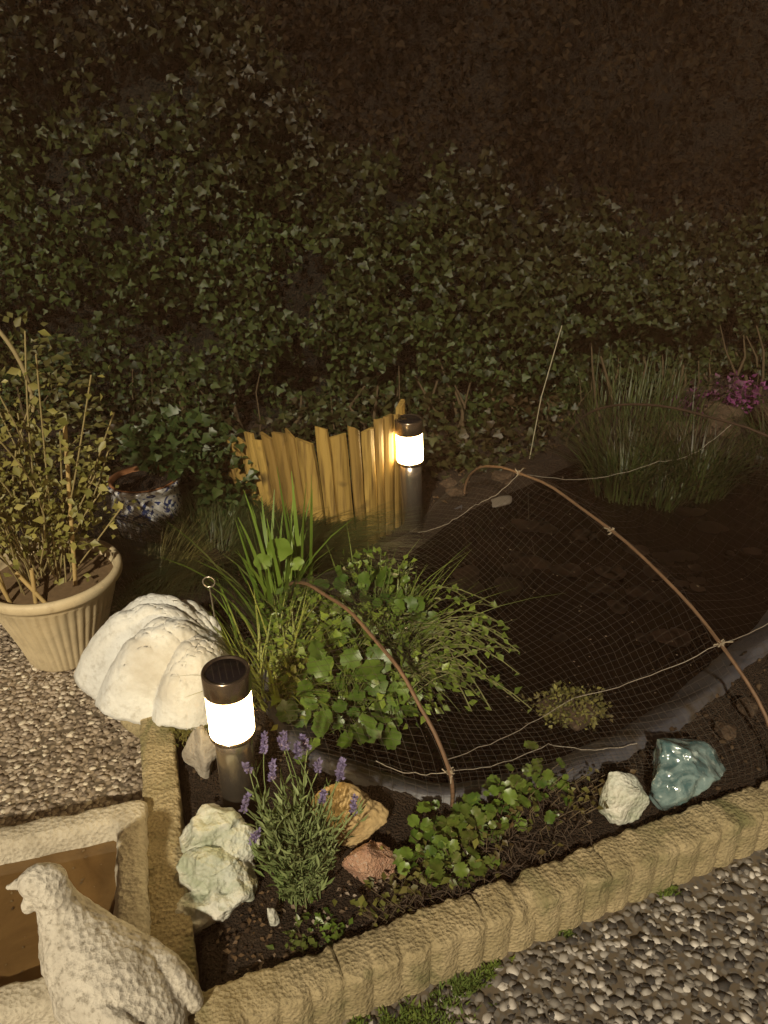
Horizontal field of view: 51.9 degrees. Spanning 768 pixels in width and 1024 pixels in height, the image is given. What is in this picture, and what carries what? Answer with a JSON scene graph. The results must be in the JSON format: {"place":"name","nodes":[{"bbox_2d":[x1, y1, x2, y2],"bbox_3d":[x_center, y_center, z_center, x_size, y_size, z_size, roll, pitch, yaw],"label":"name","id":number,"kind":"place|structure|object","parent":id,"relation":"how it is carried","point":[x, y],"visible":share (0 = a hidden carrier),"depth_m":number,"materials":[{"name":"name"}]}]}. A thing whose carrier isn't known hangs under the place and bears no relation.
{"place":"outdoors","nodes":[
{"label":"outdoors","id":0,"kind":"place"},
{"bbox_2d":[216,876,406,973],"bbox_3d":[-0.139,0.800,1.531,0.372,0.028,0.205,0,27,0],"label":"ground cover plant","id":1,"kind":"object","parent":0,"point":[227,951],"visible":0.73,"depth_m":1.53,"materials":[{"name":"green plant"}]},
{"bbox_2d":[0,572,767,1023],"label":"ground","id":2,"kind":"structure","parent":0,"point":[700,892],"depth_m":1.62,"materials":[{"name":"grey gravel"}]},
{"bbox_2d":[0,572,142,826],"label":"gravel","id":3,"kind":"structure","parent":2,"relation":"on","point":[26,785],"depth_m":2.08,"materials":[{"name":"gravel"}]},
{"bbox_2d":[0,315,139,671],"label":"potted plant","id":4,"kind":"object","parent":3,"relation":"on","point":[57,589],"visible":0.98,"depth_m":2.23,"materials":[{"name":"green plant"}]},
{"bbox_2d":[0,800,151,1023],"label":"stone trough","id":5,"kind":"object","parent":2,"relation":"on","point":[99,856],"visible":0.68,"depth_m":1.60,"materials":[{"name":"stone"}]},
{"bbox_2d":[6,862,203,1023],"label":"bird statue","id":6,"kind":"object","parent":2,"relation":"on","point":[99,964],"visible":1,"depth_m":1.28,"materials":[{"name":"beige stone"}]},
{"bbox_2d":[139,716,199,984],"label":"concrete kerb","id":7,"kind":"structure","parent":2,"relation":"on","point":[170,928],"depth_m":1.68,"materials":[{"name":"beige concrete"}]},
{"bbox_2d":[0,378,767,991],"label":"soil bed","id":8,"kind":"object","parent":2,"relation":"on","point":[196,796],"visible":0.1,"depth_m":1.87,"materials":[{"name":"brown soil"}]},
{"bbox_2d":[0,311,113,513],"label":"ivy shrub","id":9,"kind":"object","parent":8,"relation":"on","point":[52,381],"visible":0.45,"depth_m":3.06,"materials":[{"name":"green plant"}]},
{"bbox_2d":[74,576,228,737],"bbox_3d":[-0.628,0.383,2.135,0.424,0.403,0.441,0,27,0],"label":"giant clam shell","id":10,"kind":"object","parent":8,"relation":"on","point":[135,657],"visible":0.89,"depth_m":2.00,"materials":[{"name":"stone"}]},
{"bbox_2d":[106,404,228,541],"bbox_3d":[-0.781,-0.145,2.952,0.475,0.518,0.379,0,27,0],"label":"potted ivy","id":11,"kind":"object","parent":8,"relation":"on","point":[150,478],"visible":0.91,"depth_m":2.86,"materials":[{"name":"green plant"}]},
{"bbox_2d":[141,717,208,746],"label":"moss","id":12,"kind":"object","parent":8,"relation":"on","point":[185,733],"visible":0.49,"depth_m":1.97,"materials":[{"name":"green plant"}]},
{"bbox_2d":[182,725,215,778],"bbox_3d":[-0.425,0.568,1.862,0.096,0.165,0.062,18,32,32],"label":"grey rock","id":13,"kind":"object","parent":8,"relation":"on","point":[199,753],"visible":0.9,"depth_m":1.83,"materials":[{"name":"stone"}]},
{"bbox_2d":[33,464,398,638],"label":"tufted grass","id":14,"kind":"structure","parent":8,"relation":"on","point":[234,539],"depth_m":2.77,"materials":[{"name":"green plant"}]},
{"bbox_2d":[175,803,259,936],"bbox_3d":[-0.342,0.723,1.606,0.174,0.165,0.243,0,27,0],"label":"white rock","id":15,"kind":"object","parent":8,"relation":"on","point":[218,878],"visible":0.92,"depth_m":1.57,"materials":[{"name":"stone"}]},
{"bbox_2d":[190,423,261,530],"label":"ivy shrub","id":16,"kind":"object","parent":8,"relation":"on","point":[206,491],"visible":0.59,"depth_m":2.91,"materials":[{"name":"green plant"}]},
{"bbox_2d":[201,655,258,823],"bbox_3d":[-0.323,0.541,1.718,0.100,0.495,0.100,-8,28,-15],"label":"solar garden lamp","id":17,"kind":"object","parent":8,"relation":"on","point":[226,680],"visible":0.88,"depth_m":1.63,"materials":[{"name":"metal"}]},
{"bbox_2d":[206,579,264,663],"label":"iris","id":18,"kind":"object","parent":8,"relation":"on","point":[235,632],"visible":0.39,"depth_m":2.28,"materials":[{"name":"green plant"}]},
{"bbox_2d":[161,483,350,638],"bbox_3d":[-0.313,0.177,2.312,0.473,0.445,0.461,18,32,31],"label":"iris","id":19,"kind":"object","parent":8,"relation":"on","point":[255,579],"visible":0.59,"depth_m":2.34,"materials":[{"name":"green plant"}]},
{"bbox_2d":[267,908,279,925],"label":"white rock","id":20,"kind":"object","parent":8,"relation":"on","point":[273,917],"visible":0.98,"depth_m":1.52,"materials":[{"name":"stone"}]},
{"bbox_2d":[253,538,303,615],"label":"round leaf plant","id":21,"kind":"object","parent":8,"relation":"on","point":[283,550],"visible":0.8,"depth_m":2.26,"materials":[{"name":"green plant"}]},
{"bbox_2d":[173,581,384,710],"bbox_3d":[-0.277,0.388,2.113,0.597,0.249,0.597,18,32,31],"label":"iris","id":22,"kind":"object","parent":8,"relation":"on","point":[257,676],"visible":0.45,"depth_m":2.17,"materials":[{"name":"green plant"}]},
{"bbox_2d":[273,469,312,609],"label":"iris","id":23,"kind":"object","parent":8,"relation":"on","point":[298,551],"visible":0.5,"depth_m":2.32,"materials":[{"name":"green plant"}]},
{"bbox_2d":[239,730,369,911],"bbox_3d":[-0.151,0.614,1.529,0.250,0.356,0.231,0,27,0],"label":"lavender plant","id":24,"kind":"object","parent":8,"relation":"on","point":[296,859],"visible":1,"depth_m":1.52,"materials":[{"name":"green plant"}]},
{"bbox_2d":[266,897,352,955],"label":"ivy groundcover","id":25,"kind":"object","parent":8,"relation":"on","point":[331,925],"visible":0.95,"depth_m":1.51,"materials":[{"name":"green plant"}]},
{"bbox_2d":[220,399,404,551],"bbox_3d":[-0.326,-0.142,2.907,0.775,0.513,0.338,5,27,10],"label":"log roll fence","id":26,"kind":"object","parent":8,"relation":"on","point":[375,472],"visible":0.67,"depth_m":2.78,"materials":[{"name":"yellow wood"}]},
{"bbox_2d":[66,376,593,488],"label":"undergrowth","id":27,"kind":"object","parent":8,"relation":"on","point":[461,459],"visible":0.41,"depth_m":3.60,"materials":[{"name":"green plant"}]},
{"bbox_2d":[206,482,465,616],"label":"tufted grass","id":28,"kind":"structure","parent":8,"relation":"on","point":[333,541],"depth_m":2.69,"materials":[{"name":"green plant"}]},
{"bbox_2d":[311,782,388,847],"bbox_3d":[-0.078,0.662,1.711,0.172,0.169,0.089,12,29,22],"label":"sandstone rock","id":29,"kind":"object","parent":8,"relation":"on","point":[362,832],"visible":0.69,"depth_m":1.68,"materials":[{"name":"stone"}]},
{"bbox_2d":[342,840,396,883],"bbox_3d":[-0.030,0.725,1.628,0.102,0.117,0.082,14,30,25],"label":"granite rock","id":30,"kind":"object","parent":8,"relation":"on","point":[370,858],"visible":0.9,"depth_m":1.60,"materials":[{"name":"stone"}]},
{"bbox_2d":[0,0,767,436],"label":"ivy hedge","id":31,"kind":"object","parent":8,"relation":"on","point":[188,190],"visible":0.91,"depth_m":3.55,"materials":[{"name":"green plant"}]},
{"bbox_2d":[16,325,767,442],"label":"hedge stems","id":32,"kind":"object","parent":8,"relation":"on","point":[431,407],"visible":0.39,"depth_m":3.86,"materials":[{"name":"brown plant"}]},
{"bbox_2d":[394,414,423,534],"bbox_3d":[0.101,-0.090,2.914,0.100,0.545,0.100,-3,28,1],"label":"solar garden lamp","id":33,"kind":"object","parent":8,"relation":"on","point":[409,439],"visible":0.89,"depth_m":2.83,"materials":[{"name":"metal"}]},
{"bbox_2d":[439,476,457,487],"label":"brown rock","id":34,"kind":"object","parent":8,"relation":"on","point":[448,482],"visible":0.87,"depth_m":3.33,"materials":[{"name":"brown stone"}]},
{"bbox_2d":[445,487,467,496],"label":"brown rock","id":35,"kind":"object","parent":8,"relation":"on","point":[455,490],"visible":0.81,"depth_m":3.25,"materials":[{"name":"brown stone"}]},
{"bbox_2d":[392,740,572,894],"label":"strawberry plants","id":36,"kind":"object","parent":8,"relation":"on","point":[440,847],"visible":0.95,"depth_m":1.70,"materials":[{"name":"green plant"}]},
{"bbox_2d":[332,766,636,930],"bbox_3d":[0.238,0.698,1.675,0.750,0.097,0.174,-15,30,-26],"label":"ivy groundcover","id":37,"kind":"object","parent":8,"relation":"on","point":[361,902],"visible":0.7,"depth_m":1.61,"materials":[{"name":"green plant"}]},
{"bbox_2d":[369,787,600,920],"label":"dry twigs","id":38,"kind":"object","parent":8,"relation":"on","point":[500,872],"visible":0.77,"depth_m":1.66,"materials":[{"name":"brown wood"}]},
{"bbox_2d":[212,402,767,812],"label":"pond net","id":39,"kind":"object","parent":8,"relation":"on","point":[448,767],"visible":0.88,"depth_m":2.06,"materials":[{"name":"black plastic"}]},
{"bbox_2d":[223,0,767,268],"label":"tall hedge","id":40,"kind":"object","parent":8,"relation":"on","point":[660,103],"visible":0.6,"depth_m":3.79,"materials":[{"name":"brown plant"}]},
{"bbox_2d":[491,470,514,484],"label":"brown rock","id":41,"kind":"object","parent":8,"relation":"on","point":[496,477],"visible":0.84,"depth_m":3.35,"materials":[{"name":"brown stone"}]},
{"bbox_2d":[260,453,767,806],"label":"pond liner","id":42,"kind":"object","parent":8,"relation":"in","point":[663,716],"visible":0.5,"depth_m":2.00,"materials":[{"name":"rubber"}]},
{"bbox_2d":[245,587,347,687],"bbox_3d":[-0.240,0.353,2.240,0.323,0.260,0.364,0,27,0],"label":"water mint","id":43,"kind":"object","parent":42,"relation":"on","point":[317,599],"visible":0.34,"depth_m":2.23,"materials":[{"name":"green plant"}]},
{"bbox_2d":[322,412,758,509],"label":"leaf litter","id":44,"kind":"object","parent":8,"relation":"on","point":[431,468],"visible":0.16,"depth_m":3.77,"materials":[{"name":"brown plant"}]},
{"bbox_2d":[530,325,561,454],"bbox_3d":[0.718,-0.526,3.522,0.011,0.581,0.196,20,33,34],"label":"garden cane","id":45,"kind":"object","parent":8,"relation":"on","point":[544,387],"visible":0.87,"depth_m":3.50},
{"bbox_2d":[598,771,649,824],"bbox_3d":[0.535,0.641,1.752,0.113,0.105,0.084,0,27,0],"label":"white rock","id":46,"kind":"object","parent":8,"relation":"on","point":[624,796],"visible":0.98,"depth_m":1.74,"materials":[{"name":"stone"}]},
{"bbox_2d":[547,344,747,450],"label":"reed grass","id":47,"kind":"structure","parent":8,"relation":"on","point":[590,406],"depth_m":3.95,"materials":[{"name":"green plant"}]},
{"bbox_2d":[648,737,726,810],"bbox_3d":[0.699,0.600,1.812,0.209,0.149,0.165,0,27,0],"label":"teal glass rock","id":48,"kind":"object","parent":8,"relation":"on","point":[685,770],"visible":1,"depth_m":1.77,"materials":[{"name":"teal glass"}]},
{"bbox_2d":[663,370,767,416],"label":"purple flowers","id":49,"kind":"object","parent":8,"relation":"on","point":[738,393],"visible":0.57,"depth_m":4.12,"materials":[{"name":"purple plant"}]},
{"bbox_2d":[694,414,740,438],"bbox_3d":[1.633,-0.421,3.862,0.235,0.119,0.185,0,27,0],"label":"brown rock","id":50,"kind":"object","parent":8,"relation":"on","point":[719,423],"visible":0.46,"depth_m":3.80,"materials":[{"name":"brown stone"}]},
{"bbox_2d":[695,401,743,420],"bbox_3d":[1.746,-0.516,4.100,0.241,0.119,0.205,8,28,15],"label":"brown rock","id":51,"kind":"object","parent":8,"relation":"on","point":[729,409],"visible":0.36,"depth_m":4.03,"materials":[{"name":"brown stone"}]},
{"bbox_2d":[714,720,736,740],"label":"brown rock","id":52,"kind":"object","parent":8,"relation":"on","point":[726,731],"visible":0.9,"depth_m":1.98,"materials":[{"name":"brown stone"}]},
{"bbox_2d":[691,385,767,475],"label":"sedge clump","id":53,"kind":"object","parent":8,"relation":"on","point":[763,441],"visible":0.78,"depth_m":3.60,"materials":[{"name":"green plant"}]},
{"bbox_2d":[736,697,757,717],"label":"brown rock","id":54,"kind":"object","parent":8,"relation":"on","point":[744,701],"visible":0.98,"depth_m":2.04,"materials":[{"name":"brown stone"}]},
{"bbox_2d":[751,403,767,436],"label":"brown rock","id":55,"kind":"object","parent":8,"relation":"on","point":[755,414],"visible":0.58,"depth_m":3.83,"materials":[{"name":"brown stone"}]},
{"bbox_2d":[188,780,767,1023],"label":"palisade edging","id":56,"kind":"object","parent":2,"relation":"on","point":[367,972],"visible":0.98,"depth_m":1.54,"materials":[{"name":"yellow concrete"}]},
{"bbox_2d":[364,847,767,1023],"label":"gravel","id":57,"kind":"structure","parent":2,"relation":"on","point":[622,1001],"depth_m":1.54,"materials":[{"name":"gravel"}]},
{"bbox_2d":[346,884,681,1023],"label":"moss","id":58,"kind":"object","parent":57,"relation":"on","point":[460,984],"visible":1,"depth_m":1.49,"materials":[{"name":"green plant"}]},
{"bbox_2d":[312,452,767,782],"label":"pond water","id":59,"kind":"structure","parent":0,"point":[742,533],"depth_m":2.58,"materials":[{"name":"black liquid"}]},
{"bbox_2d":[261,639,335,729],"bbox_3d":[-0.228,0.438,2.110,0.210,0.226,0.287,0,27,0],"label":"water mint","id":60,"kind":"object","parent":59,"relation":"on","point":[288,659],"visible":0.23,"depth_m":2.08,"materials":[{"name":"green plant"}]},
{"bbox_2d":[275,631,422,763],"bbox_3d":[-0.121,0.444,2.039,0.350,0.280,0.404,21,34,35],"label":"marsh marigold","id":61,"kind":"object","parent":59,"relation":"on","point":[357,693],"visible":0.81,"depth_m":2.00,"materials":[{"name":"green plant"}]},
{"bbox_2d":[271,597,433,744],"bbox_3d":[-0.103,0.371,2.148,0.454,0.310,0.453,8,28,15],"label":"water mint","id":62,"kind":"object","parent":59,"relation":"on","point":[337,633],"visible":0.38,"depth_m":2.13,"materials":[{"name":"green plant"}]},
{"bbox_2d":[293,565,444,673],"bbox_3d":[-0.046,0.294,2.329,0.465,0.284,0.429,0,27,0],"label":"marsh marigold","id":63,"kind":"object","parent":59,"relation":"on","point":[384,576],"visible":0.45,"depth_m":2.30,"materials":[{"name":"green plant"}]},
{"bbox_2d":[322,546,437,623],"bbox_3d":[-0.018,0.233,2.463,0.356,0.271,0.377,18,32,31],"label":"water mint","id":64,"kind":"object","parent":59,"relation":"on","point":[355,564],"visible":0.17,"depth_m":2.46,"materials":[{"name":"green plant"}]},
{"bbox_2d":[242,528,561,707],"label":"water grass","id":65,"kind":"structure","parent":59,"relation":"on","point":[370,573],"depth_m":2.26,"materials":[{"name":"green plant"}]},
{"bbox_2d":[330,602,474,732],"bbox_3d":[0.035,0.390,2.175,0.365,0.252,0.455,-12,29,-21],"label":"water mint","id":66,"kind":"object","parent":59,"relation":"on","point":[395,675],"visible":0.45,"depth_m":2.13,"materials":[{"name":"green plant"}]},
{"bbox_2d":[402,584,531,712],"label":"trailing shoots","id":67,"kind":"object","parent":66,"relation":"on","point":[462,627],"visible":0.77,"depth_m":2.20,"materials":[{"name":"green plant"}]},
{"bbox_2d":[491,495,511,507],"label":"flat pale stone","id":68,"kind":"object","parent":59,"relation":"on","point":[503,502],"visible":0.94,"depth_m":3.18,"materials":[{"name":"beige stone"}]},
{"bbox_2d":[353,473,744,746],"bbox_3d":[0.757,0.172,2.852,2.443,0.001,1.097,-23,35,-37],"label":"floating debris","id":69,"kind":"object","parent":59,"relation":"on","point":[579,610],"visible":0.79,"depth_m":2.53,"materials":[{"name":"brown plant"}]},
{"bbox_2d":[537,693,598,730],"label":"moss island","id":70,"kind":"structure","parent":59,"relation":"on","point":[574,724],"depth_m":2.10,"materials":[{"name":"green plant"}]},
{"bbox_2d":[522,680,613,731],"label":"island plant","id":71,"kind":"object","parent":70,"relation":"on","point":[567,691],"visible":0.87,"depth_m":2.11,"materials":[{"name":"green plant"}]},
{"bbox_2d":[449,507,761,646],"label":"lily pads","id":72,"kind":"object","parent":59,"relation":"on","point":[535,562],"visible":0.92,"depth_m":2.79,"materials":[{"name":"green plant"}]},
{"bbox_2d":[505,400,747,505],"bbox_3d":[0.964,-0.224,3.286,0.857,0.336,0.850,-11,29,-21],"label":"sedge clump","id":73,"kind":"object","parent":59,"relation":"on","point":[605,471],"visible":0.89,"depth_m":3.34,"materials":[{"name":"green plant"}]},
{"bbox_2d":[583,436,752,512],"bbox_3d":[1.135,-0.139,3.216,0.614,0.248,0.592,-7,28,-14],"label":"sedge clump","id":74,"kind":"object","parent":59,"relation":"on","point":[672,496],"visible":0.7,"depth_m":3.24,"materials":[{"name":"green plant"}]},
{"bbox_2d":[608,392,767,503],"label":"sedge clump","id":75,"kind":"object","parent":59,"relation":"on","point":[715,466],"visible":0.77,"depth_m":3.31,"materials":[{"name":"green plant"}]}
]}

